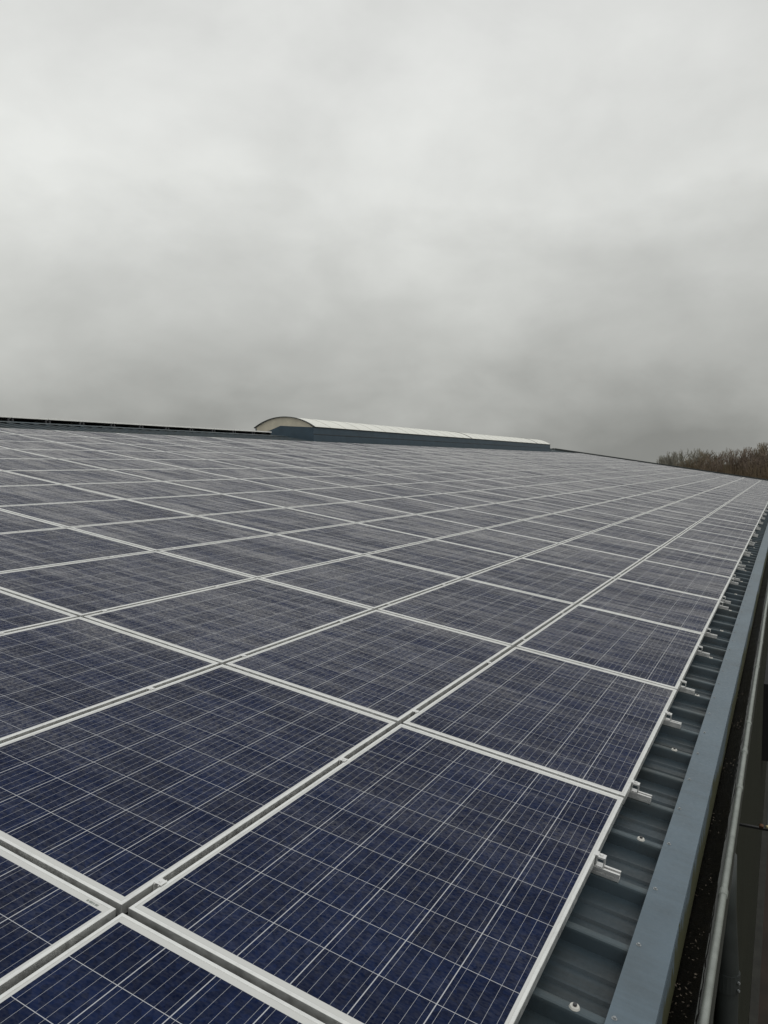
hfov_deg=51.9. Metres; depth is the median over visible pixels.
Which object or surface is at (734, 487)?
solar panel
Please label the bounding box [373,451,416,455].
solar panel
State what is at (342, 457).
solar panel
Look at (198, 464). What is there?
solar panel
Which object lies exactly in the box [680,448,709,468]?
bare tree
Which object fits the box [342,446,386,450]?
solar panel
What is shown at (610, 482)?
solar panel
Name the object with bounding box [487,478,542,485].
solar panel
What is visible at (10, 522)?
solar panel
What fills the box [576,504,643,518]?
solar panel
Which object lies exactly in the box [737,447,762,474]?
bare tree
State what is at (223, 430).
ridge solar panel
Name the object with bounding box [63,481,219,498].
solar panel
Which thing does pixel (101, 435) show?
solar panel
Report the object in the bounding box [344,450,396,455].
solar panel
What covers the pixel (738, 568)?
mounting rail
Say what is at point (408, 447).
solar panel
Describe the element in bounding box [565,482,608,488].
solar panel
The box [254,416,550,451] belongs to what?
barrel skylight
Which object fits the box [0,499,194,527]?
solar panel
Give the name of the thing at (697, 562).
solar panel
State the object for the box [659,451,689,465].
bare tree
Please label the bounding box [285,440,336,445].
solar panel
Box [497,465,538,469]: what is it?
solar panel
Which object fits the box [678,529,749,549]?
solar panel
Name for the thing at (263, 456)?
solar panel
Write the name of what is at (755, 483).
solar panels
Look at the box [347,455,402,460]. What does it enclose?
solar panel
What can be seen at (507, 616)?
solar panel
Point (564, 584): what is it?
solar panel
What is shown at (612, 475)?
solar panel
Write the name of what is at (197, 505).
solar panel
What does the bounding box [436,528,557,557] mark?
solar panel
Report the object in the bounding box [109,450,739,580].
mounting rail
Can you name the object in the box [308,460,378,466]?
solar panel
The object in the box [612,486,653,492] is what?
solar panel
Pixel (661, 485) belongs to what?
solar panel
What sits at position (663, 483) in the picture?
solar panel
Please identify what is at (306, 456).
solar panel
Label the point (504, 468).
solar panel
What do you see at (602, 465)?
solar panel
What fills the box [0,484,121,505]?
solar panel
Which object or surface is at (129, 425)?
ridge solar panel
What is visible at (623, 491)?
solar panel
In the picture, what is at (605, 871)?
mounting rail
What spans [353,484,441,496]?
solar panel
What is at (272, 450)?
solar panel
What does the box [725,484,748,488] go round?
solar panel
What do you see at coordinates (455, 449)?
solar panel
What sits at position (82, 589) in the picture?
solar panel
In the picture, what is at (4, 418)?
ridge solar panel
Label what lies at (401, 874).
solar panel
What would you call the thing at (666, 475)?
solar panel
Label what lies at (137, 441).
solar panel
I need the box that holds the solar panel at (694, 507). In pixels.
[670,502,717,512]
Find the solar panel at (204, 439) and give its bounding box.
[168,435,241,442]
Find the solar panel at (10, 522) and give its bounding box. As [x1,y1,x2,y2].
[0,510,65,533]
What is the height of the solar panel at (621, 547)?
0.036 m
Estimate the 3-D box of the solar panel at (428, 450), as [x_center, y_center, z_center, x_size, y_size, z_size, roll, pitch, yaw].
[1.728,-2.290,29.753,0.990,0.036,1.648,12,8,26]
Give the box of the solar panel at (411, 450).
[392,448,432,452]
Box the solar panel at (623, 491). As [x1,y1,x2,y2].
[601,487,644,494]
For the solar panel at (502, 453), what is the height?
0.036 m
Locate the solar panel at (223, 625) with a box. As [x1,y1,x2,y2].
[83,578,372,664]
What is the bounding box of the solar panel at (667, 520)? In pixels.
[632,513,696,527]
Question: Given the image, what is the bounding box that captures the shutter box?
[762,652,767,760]
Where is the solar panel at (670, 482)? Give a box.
[657,480,685,484]
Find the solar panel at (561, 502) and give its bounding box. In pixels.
[526,496,593,508]
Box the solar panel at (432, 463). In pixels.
[409,461,456,465]
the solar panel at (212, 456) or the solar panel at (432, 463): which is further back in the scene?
the solar panel at (432, 463)
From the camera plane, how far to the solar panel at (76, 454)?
12.45 m
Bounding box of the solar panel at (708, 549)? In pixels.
[663,537,744,560]
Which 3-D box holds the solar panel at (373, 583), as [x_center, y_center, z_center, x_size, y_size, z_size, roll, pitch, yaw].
[-0.129,0.555,6.457,0.990,0.036,1.648,11,8,26]
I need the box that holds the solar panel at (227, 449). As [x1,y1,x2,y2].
[188,446,262,452]
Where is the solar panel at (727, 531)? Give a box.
[690,523,753,539]
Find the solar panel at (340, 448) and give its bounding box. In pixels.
[314,445,366,450]
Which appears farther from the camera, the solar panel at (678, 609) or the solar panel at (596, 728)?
the solar panel at (678, 609)
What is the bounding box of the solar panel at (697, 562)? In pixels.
[644,547,738,577]
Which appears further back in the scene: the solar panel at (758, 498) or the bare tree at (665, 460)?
the bare tree at (665, 460)
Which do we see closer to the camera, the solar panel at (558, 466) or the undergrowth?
the solar panel at (558, 466)
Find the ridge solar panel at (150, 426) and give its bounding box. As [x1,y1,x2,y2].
[140,424,167,428]
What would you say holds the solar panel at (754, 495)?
attached to the mounting rail
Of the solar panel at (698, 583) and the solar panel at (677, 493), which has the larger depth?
the solar panel at (677, 493)
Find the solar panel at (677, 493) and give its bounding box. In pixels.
[657,490,694,496]
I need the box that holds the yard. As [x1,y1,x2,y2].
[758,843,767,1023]
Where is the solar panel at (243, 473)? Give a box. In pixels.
[192,468,294,478]
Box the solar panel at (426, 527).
[360,515,481,539]
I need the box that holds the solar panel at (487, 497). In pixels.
[444,491,522,502]
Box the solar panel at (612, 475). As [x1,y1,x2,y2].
[593,473,624,477]
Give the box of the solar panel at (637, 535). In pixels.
[591,525,675,547]
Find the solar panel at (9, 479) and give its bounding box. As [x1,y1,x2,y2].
[0,471,59,485]
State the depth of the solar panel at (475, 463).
25.38 m
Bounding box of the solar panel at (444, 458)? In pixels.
[423,456,465,460]
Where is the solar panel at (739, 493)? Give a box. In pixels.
[712,489,741,494]
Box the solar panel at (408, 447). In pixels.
[389,445,421,448]
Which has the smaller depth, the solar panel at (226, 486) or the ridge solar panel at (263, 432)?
the solar panel at (226, 486)
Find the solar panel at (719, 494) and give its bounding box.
[703,491,736,497]
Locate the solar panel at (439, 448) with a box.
[422,446,452,449]
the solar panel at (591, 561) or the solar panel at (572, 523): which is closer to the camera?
the solar panel at (591, 561)
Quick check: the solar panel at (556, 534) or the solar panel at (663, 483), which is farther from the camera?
the solar panel at (663, 483)
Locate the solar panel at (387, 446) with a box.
[368,444,407,448]
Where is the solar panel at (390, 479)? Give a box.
[351,475,425,483]
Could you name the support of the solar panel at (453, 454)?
on the mounting rail
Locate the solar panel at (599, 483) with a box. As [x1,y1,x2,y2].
[576,480,620,486]
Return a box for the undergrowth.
[674,457,767,478]
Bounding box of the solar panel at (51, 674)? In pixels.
[0,617,218,743]
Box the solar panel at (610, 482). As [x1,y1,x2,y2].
[590,479,629,485]
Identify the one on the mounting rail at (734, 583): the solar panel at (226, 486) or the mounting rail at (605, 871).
the solar panel at (226, 486)
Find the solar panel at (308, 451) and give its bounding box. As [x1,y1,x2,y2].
[276,448,340,454]
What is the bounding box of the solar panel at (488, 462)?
[473,461,507,464]
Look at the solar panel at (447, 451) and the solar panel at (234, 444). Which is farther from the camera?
the solar panel at (447, 451)
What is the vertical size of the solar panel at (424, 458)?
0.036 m
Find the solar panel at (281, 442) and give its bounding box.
[254,439,308,444]
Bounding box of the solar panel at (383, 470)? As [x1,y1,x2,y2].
[347,467,417,474]
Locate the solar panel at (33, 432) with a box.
[0,428,85,436]
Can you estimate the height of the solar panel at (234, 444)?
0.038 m
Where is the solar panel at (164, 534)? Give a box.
[70,516,273,550]
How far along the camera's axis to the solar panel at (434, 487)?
15.16 m
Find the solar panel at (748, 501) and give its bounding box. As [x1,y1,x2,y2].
[732,498,766,506]
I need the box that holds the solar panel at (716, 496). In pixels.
[698,493,733,500]
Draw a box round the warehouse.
[0,421,767,1023]
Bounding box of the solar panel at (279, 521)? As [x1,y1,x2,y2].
[199,508,354,533]
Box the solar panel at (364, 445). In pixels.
[344,443,385,447]
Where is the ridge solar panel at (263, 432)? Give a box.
[253,431,271,434]
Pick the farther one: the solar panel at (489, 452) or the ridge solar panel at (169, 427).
the solar panel at (489, 452)
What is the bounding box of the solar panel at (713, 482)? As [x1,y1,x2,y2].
[700,481,725,484]
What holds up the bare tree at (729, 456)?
on the ground
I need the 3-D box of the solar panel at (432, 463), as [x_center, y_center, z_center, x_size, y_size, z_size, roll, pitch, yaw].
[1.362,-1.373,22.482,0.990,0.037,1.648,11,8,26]
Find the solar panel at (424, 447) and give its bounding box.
[410,446,440,449]
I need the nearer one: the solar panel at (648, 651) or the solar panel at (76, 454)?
the solar panel at (648, 651)
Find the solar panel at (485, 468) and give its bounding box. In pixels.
[463,466,508,470]
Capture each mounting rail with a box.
[0,632,620,882]
[7,448,728,609]
[8,505,694,694]
[18,531,681,728]
[19,470,716,638]
[72,458,730,603]
[92,500,709,657]
[101,610,651,803]
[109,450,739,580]
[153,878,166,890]
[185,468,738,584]
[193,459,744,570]
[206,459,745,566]
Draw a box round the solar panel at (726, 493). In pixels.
[708,490,738,495]
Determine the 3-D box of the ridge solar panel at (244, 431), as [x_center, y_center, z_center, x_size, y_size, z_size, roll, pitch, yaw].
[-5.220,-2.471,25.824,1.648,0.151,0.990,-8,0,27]
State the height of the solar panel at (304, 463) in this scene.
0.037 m
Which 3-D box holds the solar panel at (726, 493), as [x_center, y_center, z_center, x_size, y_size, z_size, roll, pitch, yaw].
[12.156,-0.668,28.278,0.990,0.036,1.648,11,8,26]
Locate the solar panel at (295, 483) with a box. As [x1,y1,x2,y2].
[242,477,346,489]
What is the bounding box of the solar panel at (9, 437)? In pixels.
[0,434,51,441]
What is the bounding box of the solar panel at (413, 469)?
[385,466,445,473]
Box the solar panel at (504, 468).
[484,465,521,470]
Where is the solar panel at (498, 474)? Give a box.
[474,471,522,477]
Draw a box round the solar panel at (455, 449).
[440,447,469,450]
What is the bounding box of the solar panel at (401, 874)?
[128,724,623,1023]
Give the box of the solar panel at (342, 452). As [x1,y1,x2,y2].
[312,449,367,454]
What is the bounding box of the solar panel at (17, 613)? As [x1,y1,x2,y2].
[0,590,76,632]
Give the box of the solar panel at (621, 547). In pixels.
[561,533,660,560]
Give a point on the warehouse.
(632, 945)
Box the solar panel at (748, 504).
[728,500,765,508]
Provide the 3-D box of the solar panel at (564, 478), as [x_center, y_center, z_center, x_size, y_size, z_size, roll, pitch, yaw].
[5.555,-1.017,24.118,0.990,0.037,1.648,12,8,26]
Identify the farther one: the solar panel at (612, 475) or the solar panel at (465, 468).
the solar panel at (612, 475)
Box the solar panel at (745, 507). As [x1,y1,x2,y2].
[724,503,764,511]
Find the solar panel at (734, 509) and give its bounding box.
[719,506,762,515]
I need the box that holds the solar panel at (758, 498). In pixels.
[739,495,767,500]
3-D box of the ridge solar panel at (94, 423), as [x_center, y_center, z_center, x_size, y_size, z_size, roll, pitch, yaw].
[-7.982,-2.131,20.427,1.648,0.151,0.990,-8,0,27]
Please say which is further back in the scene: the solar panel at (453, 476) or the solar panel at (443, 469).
the solar panel at (443, 469)
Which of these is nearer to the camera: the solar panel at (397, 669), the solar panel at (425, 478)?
the solar panel at (397, 669)
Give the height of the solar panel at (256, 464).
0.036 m
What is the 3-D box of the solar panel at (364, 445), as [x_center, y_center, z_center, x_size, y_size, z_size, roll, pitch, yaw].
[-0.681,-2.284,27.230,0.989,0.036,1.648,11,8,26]
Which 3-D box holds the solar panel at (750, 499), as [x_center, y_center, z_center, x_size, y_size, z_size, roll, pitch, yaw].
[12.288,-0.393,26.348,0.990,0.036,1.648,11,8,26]
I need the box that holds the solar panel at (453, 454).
[439,453,471,456]
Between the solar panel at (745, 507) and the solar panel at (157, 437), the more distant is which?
the solar panel at (745, 507)
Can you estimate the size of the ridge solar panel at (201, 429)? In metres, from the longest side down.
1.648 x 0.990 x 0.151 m
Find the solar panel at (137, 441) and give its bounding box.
[92,437,182,445]
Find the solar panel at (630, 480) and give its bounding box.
[611,478,643,482]
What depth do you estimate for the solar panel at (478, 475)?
20.07 m
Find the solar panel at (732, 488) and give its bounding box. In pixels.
[719,486,745,491]
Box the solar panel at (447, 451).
[429,449,459,452]
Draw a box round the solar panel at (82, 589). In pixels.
[0,551,254,617]
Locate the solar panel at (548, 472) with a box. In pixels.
[528,470,568,474]
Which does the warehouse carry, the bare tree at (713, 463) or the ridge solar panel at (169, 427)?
the ridge solar panel at (169, 427)
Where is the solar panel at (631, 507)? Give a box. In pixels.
[597,501,655,513]
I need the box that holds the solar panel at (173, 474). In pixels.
[112,469,236,480]
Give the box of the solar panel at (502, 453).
[486,451,514,454]
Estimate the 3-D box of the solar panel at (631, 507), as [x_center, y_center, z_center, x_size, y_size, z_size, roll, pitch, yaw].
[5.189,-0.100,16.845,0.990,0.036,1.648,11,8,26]
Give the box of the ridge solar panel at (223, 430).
[213,428,233,432]
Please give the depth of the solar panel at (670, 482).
30.66 m
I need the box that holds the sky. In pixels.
[0,0,767,463]
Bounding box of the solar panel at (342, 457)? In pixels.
[311,454,369,459]
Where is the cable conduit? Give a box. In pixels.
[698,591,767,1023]
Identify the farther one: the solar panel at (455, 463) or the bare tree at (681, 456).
the bare tree at (681, 456)
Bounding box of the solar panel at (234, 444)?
[202,441,269,447]
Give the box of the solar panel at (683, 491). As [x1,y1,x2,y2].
[663,488,700,494]
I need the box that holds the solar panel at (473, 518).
[417,508,520,527]
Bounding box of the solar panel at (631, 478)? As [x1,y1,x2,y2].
[620,477,650,481]
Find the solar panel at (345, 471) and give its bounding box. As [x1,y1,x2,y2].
[308,467,384,475]
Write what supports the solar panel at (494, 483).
on the mounting rail
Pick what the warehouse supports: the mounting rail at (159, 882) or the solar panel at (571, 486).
the mounting rail at (159, 882)
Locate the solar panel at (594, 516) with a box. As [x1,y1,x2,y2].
[554,509,629,524]
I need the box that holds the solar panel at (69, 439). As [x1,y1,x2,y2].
[22,435,122,443]
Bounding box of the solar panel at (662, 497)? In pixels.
[638,493,682,501]
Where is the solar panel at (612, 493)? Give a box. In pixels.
[587,489,635,497]
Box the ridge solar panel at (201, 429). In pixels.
[190,427,213,431]
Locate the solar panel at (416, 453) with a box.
[393,451,435,455]
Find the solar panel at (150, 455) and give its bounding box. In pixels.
[102,451,205,459]
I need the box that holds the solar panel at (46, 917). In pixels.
[0,846,115,994]
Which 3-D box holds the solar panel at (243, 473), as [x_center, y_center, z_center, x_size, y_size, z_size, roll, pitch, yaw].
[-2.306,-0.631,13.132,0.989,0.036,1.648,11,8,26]
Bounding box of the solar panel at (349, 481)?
[300,476,389,486]
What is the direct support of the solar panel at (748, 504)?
on the mounting rail
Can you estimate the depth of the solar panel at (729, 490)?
31.23 m
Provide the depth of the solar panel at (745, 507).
21.89 m
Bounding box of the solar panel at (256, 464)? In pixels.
[212,460,301,467]
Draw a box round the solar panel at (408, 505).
[355,497,458,514]
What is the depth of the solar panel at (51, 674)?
3.69 m
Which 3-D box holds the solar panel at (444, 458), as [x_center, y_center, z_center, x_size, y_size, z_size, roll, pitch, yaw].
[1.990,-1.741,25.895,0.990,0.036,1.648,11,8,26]
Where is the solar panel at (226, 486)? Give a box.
[164,479,290,493]
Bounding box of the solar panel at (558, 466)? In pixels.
[543,465,573,468]
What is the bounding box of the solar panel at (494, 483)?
[463,479,521,487]
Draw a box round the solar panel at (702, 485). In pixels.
[689,483,716,488]
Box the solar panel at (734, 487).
[722,485,746,489]
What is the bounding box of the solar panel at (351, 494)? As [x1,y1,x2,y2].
[296,487,399,501]
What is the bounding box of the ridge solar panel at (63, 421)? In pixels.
[47,418,81,424]
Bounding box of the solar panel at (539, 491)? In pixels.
[505,486,565,495]
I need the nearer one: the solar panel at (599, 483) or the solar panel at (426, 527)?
the solar panel at (426, 527)
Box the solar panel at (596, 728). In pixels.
[403,647,676,804]
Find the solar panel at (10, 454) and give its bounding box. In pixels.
[0,449,55,458]
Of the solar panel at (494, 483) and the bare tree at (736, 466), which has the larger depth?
the bare tree at (736, 466)
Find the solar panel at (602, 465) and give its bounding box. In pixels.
[588,464,615,467]
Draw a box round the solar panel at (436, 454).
[417,452,457,456]
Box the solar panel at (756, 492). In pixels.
[745,490,767,494]
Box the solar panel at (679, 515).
[647,509,704,522]
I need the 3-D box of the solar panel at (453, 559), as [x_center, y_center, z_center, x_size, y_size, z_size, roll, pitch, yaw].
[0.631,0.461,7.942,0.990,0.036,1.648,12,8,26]
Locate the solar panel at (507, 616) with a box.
[377,578,573,648]
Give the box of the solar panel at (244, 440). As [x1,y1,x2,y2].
[213,437,276,443]
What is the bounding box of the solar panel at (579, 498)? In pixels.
[551,493,608,503]
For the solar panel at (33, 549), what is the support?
on the mounting rail at (636, 794)
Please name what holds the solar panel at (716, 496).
on the mounting rail
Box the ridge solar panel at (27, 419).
[9,416,47,422]
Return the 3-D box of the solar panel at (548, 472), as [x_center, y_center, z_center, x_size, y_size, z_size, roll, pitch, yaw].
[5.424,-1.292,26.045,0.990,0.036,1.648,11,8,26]
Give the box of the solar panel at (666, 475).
[654,474,678,477]
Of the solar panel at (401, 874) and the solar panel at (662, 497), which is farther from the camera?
the solar panel at (662, 497)
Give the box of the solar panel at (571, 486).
[546,483,595,490]
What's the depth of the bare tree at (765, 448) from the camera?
109.74 m
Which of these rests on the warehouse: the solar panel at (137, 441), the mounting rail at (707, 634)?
the mounting rail at (707, 634)
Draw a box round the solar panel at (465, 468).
[439,466,486,471]
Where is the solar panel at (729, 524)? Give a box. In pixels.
[699,517,755,531]
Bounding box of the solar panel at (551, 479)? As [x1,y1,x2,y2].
[530,476,574,482]
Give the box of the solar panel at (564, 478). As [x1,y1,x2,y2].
[546,475,586,481]
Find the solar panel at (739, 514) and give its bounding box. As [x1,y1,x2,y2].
[714,509,760,520]
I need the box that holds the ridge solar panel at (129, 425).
[112,422,140,427]
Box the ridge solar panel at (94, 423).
[81,420,112,426]
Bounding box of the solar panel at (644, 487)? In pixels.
[623,484,662,490]
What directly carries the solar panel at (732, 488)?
on the mounting rail
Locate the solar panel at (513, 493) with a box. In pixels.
[477,488,544,498]
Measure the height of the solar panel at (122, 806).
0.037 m
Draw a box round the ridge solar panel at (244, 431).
[234,429,253,433]
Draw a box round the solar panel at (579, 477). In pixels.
[559,475,597,479]
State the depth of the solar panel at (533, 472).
24.54 m
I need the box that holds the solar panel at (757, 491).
[747,489,767,492]
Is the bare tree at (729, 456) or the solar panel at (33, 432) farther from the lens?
the bare tree at (729, 456)
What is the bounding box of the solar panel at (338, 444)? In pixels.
[319,442,361,446]
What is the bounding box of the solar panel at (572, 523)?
[525,514,610,532]
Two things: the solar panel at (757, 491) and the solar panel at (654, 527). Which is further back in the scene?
the solar panel at (757, 491)
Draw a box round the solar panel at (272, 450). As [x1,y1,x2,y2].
[236,447,304,453]
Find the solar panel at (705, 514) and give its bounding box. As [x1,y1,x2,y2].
[659,505,711,517]
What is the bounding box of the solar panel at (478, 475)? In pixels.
[452,472,503,478]
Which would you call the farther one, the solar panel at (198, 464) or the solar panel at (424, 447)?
the solar panel at (424, 447)
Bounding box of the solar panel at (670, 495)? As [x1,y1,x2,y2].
[649,491,688,499]
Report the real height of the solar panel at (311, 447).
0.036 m
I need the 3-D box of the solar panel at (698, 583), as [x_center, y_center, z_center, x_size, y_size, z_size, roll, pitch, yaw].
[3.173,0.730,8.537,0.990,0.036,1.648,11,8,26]
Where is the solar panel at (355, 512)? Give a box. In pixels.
[290,502,412,522]
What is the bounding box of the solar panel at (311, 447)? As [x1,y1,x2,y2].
[283,444,337,449]
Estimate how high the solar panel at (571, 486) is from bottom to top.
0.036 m
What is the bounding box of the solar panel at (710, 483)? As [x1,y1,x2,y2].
[697,482,722,485]
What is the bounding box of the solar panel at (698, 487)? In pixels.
[683,484,713,489]
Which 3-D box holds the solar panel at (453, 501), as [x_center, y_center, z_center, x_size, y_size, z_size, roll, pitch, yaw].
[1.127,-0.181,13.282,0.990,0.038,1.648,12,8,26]
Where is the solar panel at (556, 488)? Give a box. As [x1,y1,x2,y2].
[528,484,581,492]
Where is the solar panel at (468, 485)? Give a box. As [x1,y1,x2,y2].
[431,481,498,490]
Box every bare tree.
[657,455,671,464]
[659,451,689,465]
[672,448,707,466]
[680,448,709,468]
[680,450,722,469]
[694,453,724,471]
[702,447,736,471]
[715,448,752,472]
[727,447,753,470]
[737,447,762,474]
[743,450,767,476]
[747,442,767,475]
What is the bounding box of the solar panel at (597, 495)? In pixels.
[569,491,622,500]
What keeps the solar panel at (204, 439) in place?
on the mounting rail
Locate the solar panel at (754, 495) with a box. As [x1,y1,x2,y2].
[740,493,767,498]
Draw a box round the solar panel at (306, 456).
[269,453,338,459]
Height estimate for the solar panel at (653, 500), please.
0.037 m
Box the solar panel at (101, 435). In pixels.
[55,430,144,438]
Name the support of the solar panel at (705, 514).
on the mounting rail
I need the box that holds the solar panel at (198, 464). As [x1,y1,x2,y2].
[142,459,247,468]
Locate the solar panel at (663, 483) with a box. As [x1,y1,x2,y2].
[650,481,680,486]
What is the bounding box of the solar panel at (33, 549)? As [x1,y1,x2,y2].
[0,528,153,572]
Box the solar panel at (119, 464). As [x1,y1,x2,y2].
[61,459,184,469]
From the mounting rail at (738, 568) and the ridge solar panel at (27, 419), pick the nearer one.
the mounting rail at (738, 568)
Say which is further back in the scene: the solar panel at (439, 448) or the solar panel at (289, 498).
the solar panel at (439, 448)
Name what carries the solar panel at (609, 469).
on the mounting rail
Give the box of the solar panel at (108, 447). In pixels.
[57,442,164,451]
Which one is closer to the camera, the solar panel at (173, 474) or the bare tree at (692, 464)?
the solar panel at (173, 474)
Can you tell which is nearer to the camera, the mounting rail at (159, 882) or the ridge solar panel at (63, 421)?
the mounting rail at (159, 882)
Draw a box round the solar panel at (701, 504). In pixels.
[678,499,721,508]
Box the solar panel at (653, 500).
[627,495,674,504]
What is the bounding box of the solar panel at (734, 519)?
[708,513,758,525]
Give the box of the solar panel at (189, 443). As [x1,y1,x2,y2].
[151,439,229,446]
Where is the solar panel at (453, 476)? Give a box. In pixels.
[420,473,480,480]
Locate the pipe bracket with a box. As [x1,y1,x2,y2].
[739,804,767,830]
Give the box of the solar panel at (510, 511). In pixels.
[463,503,550,519]
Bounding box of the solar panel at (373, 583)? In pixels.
[259,555,460,610]
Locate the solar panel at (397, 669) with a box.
[225,610,511,726]
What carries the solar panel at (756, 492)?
on the mounting rail
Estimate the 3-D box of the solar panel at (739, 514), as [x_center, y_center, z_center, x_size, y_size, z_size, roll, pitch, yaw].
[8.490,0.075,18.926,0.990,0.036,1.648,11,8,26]
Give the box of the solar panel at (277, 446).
[247,443,305,448]
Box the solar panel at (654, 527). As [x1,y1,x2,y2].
[614,518,687,535]
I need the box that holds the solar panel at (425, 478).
[387,474,458,481]
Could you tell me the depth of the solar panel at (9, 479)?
9.10 m
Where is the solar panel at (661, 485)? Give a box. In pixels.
[642,482,675,487]
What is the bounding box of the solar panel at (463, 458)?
[441,456,482,460]
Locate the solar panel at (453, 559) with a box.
[366,539,518,578]
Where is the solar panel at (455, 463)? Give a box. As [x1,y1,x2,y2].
[433,461,477,465]
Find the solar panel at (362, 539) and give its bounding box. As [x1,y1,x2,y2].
[277,523,430,554]
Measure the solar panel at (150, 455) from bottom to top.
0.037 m
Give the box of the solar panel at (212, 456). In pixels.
[170,452,258,459]
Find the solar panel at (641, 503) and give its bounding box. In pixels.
[613,498,666,508]
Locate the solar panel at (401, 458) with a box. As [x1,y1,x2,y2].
[374,455,426,460]
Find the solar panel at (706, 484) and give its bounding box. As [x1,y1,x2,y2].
[693,482,719,486]
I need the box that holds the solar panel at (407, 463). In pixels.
[376,460,432,465]
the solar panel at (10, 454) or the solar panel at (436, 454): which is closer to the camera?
the solar panel at (10, 454)
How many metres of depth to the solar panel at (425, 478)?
17.08 m
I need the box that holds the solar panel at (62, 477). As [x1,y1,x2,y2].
[6,470,158,484]
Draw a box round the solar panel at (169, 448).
[128,444,220,452]
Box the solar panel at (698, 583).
[617,560,730,600]
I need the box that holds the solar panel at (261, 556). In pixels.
[158,534,361,578]
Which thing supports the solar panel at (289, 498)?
on the mounting rail at (734, 583)
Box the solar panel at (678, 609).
[578,578,719,637]
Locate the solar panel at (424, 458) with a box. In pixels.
[403,456,447,460]
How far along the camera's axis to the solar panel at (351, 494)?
12.16 m
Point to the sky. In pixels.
(544, 220)
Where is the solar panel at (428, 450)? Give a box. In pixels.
[414,449,446,452]
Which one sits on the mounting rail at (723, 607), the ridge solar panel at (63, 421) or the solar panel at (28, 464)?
the solar panel at (28, 464)
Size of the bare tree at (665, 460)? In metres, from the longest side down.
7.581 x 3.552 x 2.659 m
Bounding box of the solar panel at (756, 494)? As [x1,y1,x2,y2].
[743,492,767,496]
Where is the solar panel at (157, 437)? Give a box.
[118,433,195,440]
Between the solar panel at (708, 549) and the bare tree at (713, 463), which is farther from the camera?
the bare tree at (713, 463)
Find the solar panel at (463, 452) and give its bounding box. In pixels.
[448,450,478,453]
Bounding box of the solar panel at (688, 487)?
[677,485,708,490]
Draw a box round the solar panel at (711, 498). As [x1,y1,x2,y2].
[692,495,729,502]
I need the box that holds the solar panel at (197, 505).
[127,494,284,515]
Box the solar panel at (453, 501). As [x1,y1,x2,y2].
[405,494,494,507]
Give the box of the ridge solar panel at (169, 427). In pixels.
[166,425,191,430]
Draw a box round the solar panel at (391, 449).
[368,447,410,451]
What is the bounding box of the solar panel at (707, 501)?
[686,497,726,505]
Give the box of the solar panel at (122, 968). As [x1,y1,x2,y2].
[0,913,324,1023]
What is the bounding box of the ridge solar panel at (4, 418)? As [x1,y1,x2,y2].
[0,415,10,422]
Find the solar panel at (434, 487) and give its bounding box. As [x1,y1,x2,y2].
[395,482,474,492]
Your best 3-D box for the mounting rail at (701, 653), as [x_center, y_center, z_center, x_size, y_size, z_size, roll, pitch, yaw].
[-3.512,-0.179,8.577,13.290,0.069,0.036,11,8,26]
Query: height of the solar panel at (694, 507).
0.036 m
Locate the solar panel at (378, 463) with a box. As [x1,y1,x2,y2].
[345,460,405,466]
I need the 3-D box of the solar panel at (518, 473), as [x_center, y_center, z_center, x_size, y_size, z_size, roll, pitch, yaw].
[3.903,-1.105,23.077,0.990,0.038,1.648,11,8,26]
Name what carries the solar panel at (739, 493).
on the mounting rail
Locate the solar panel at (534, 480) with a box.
[510,477,559,483]
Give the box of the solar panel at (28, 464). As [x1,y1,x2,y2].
[0,459,106,470]
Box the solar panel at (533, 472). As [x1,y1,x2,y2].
[515,470,552,475]
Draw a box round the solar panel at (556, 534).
[486,520,587,543]
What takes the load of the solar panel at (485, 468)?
on the mounting rail
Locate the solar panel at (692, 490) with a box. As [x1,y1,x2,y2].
[672,487,705,492]
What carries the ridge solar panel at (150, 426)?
on the warehouse
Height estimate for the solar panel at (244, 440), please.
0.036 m
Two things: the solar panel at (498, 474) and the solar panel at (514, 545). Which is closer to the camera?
the solar panel at (514, 545)
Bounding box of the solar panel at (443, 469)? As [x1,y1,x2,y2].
[411,466,468,472]
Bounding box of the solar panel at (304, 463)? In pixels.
[264,460,340,467]
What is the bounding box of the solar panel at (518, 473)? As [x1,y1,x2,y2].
[493,471,538,476]
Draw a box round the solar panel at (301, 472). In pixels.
[253,468,344,476]
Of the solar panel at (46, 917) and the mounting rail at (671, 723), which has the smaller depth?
the solar panel at (46, 917)
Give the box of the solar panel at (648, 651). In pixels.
[516,605,703,693]
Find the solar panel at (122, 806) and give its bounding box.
[0,664,395,914]
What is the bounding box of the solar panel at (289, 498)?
[225,490,348,507]
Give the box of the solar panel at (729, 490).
[715,487,743,492]
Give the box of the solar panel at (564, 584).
[466,558,613,605]
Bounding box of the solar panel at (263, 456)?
[226,453,301,459]
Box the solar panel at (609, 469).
[596,468,622,471]
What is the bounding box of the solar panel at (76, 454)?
[13,449,136,458]
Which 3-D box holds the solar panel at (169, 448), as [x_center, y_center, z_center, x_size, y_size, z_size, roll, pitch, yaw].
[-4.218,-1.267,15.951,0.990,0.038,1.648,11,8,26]
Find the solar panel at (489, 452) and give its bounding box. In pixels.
[477,451,505,454]
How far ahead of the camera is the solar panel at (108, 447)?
14.40 m
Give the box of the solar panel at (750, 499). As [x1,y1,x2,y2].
[736,496,767,502]
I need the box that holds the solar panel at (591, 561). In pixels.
[522,544,640,578]
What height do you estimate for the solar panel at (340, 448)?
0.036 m
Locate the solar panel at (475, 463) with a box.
[454,461,493,465]
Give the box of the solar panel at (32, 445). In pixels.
[0,441,91,449]
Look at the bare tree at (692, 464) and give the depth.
110.84 m
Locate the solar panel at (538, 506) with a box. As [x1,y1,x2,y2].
[497,499,574,513]

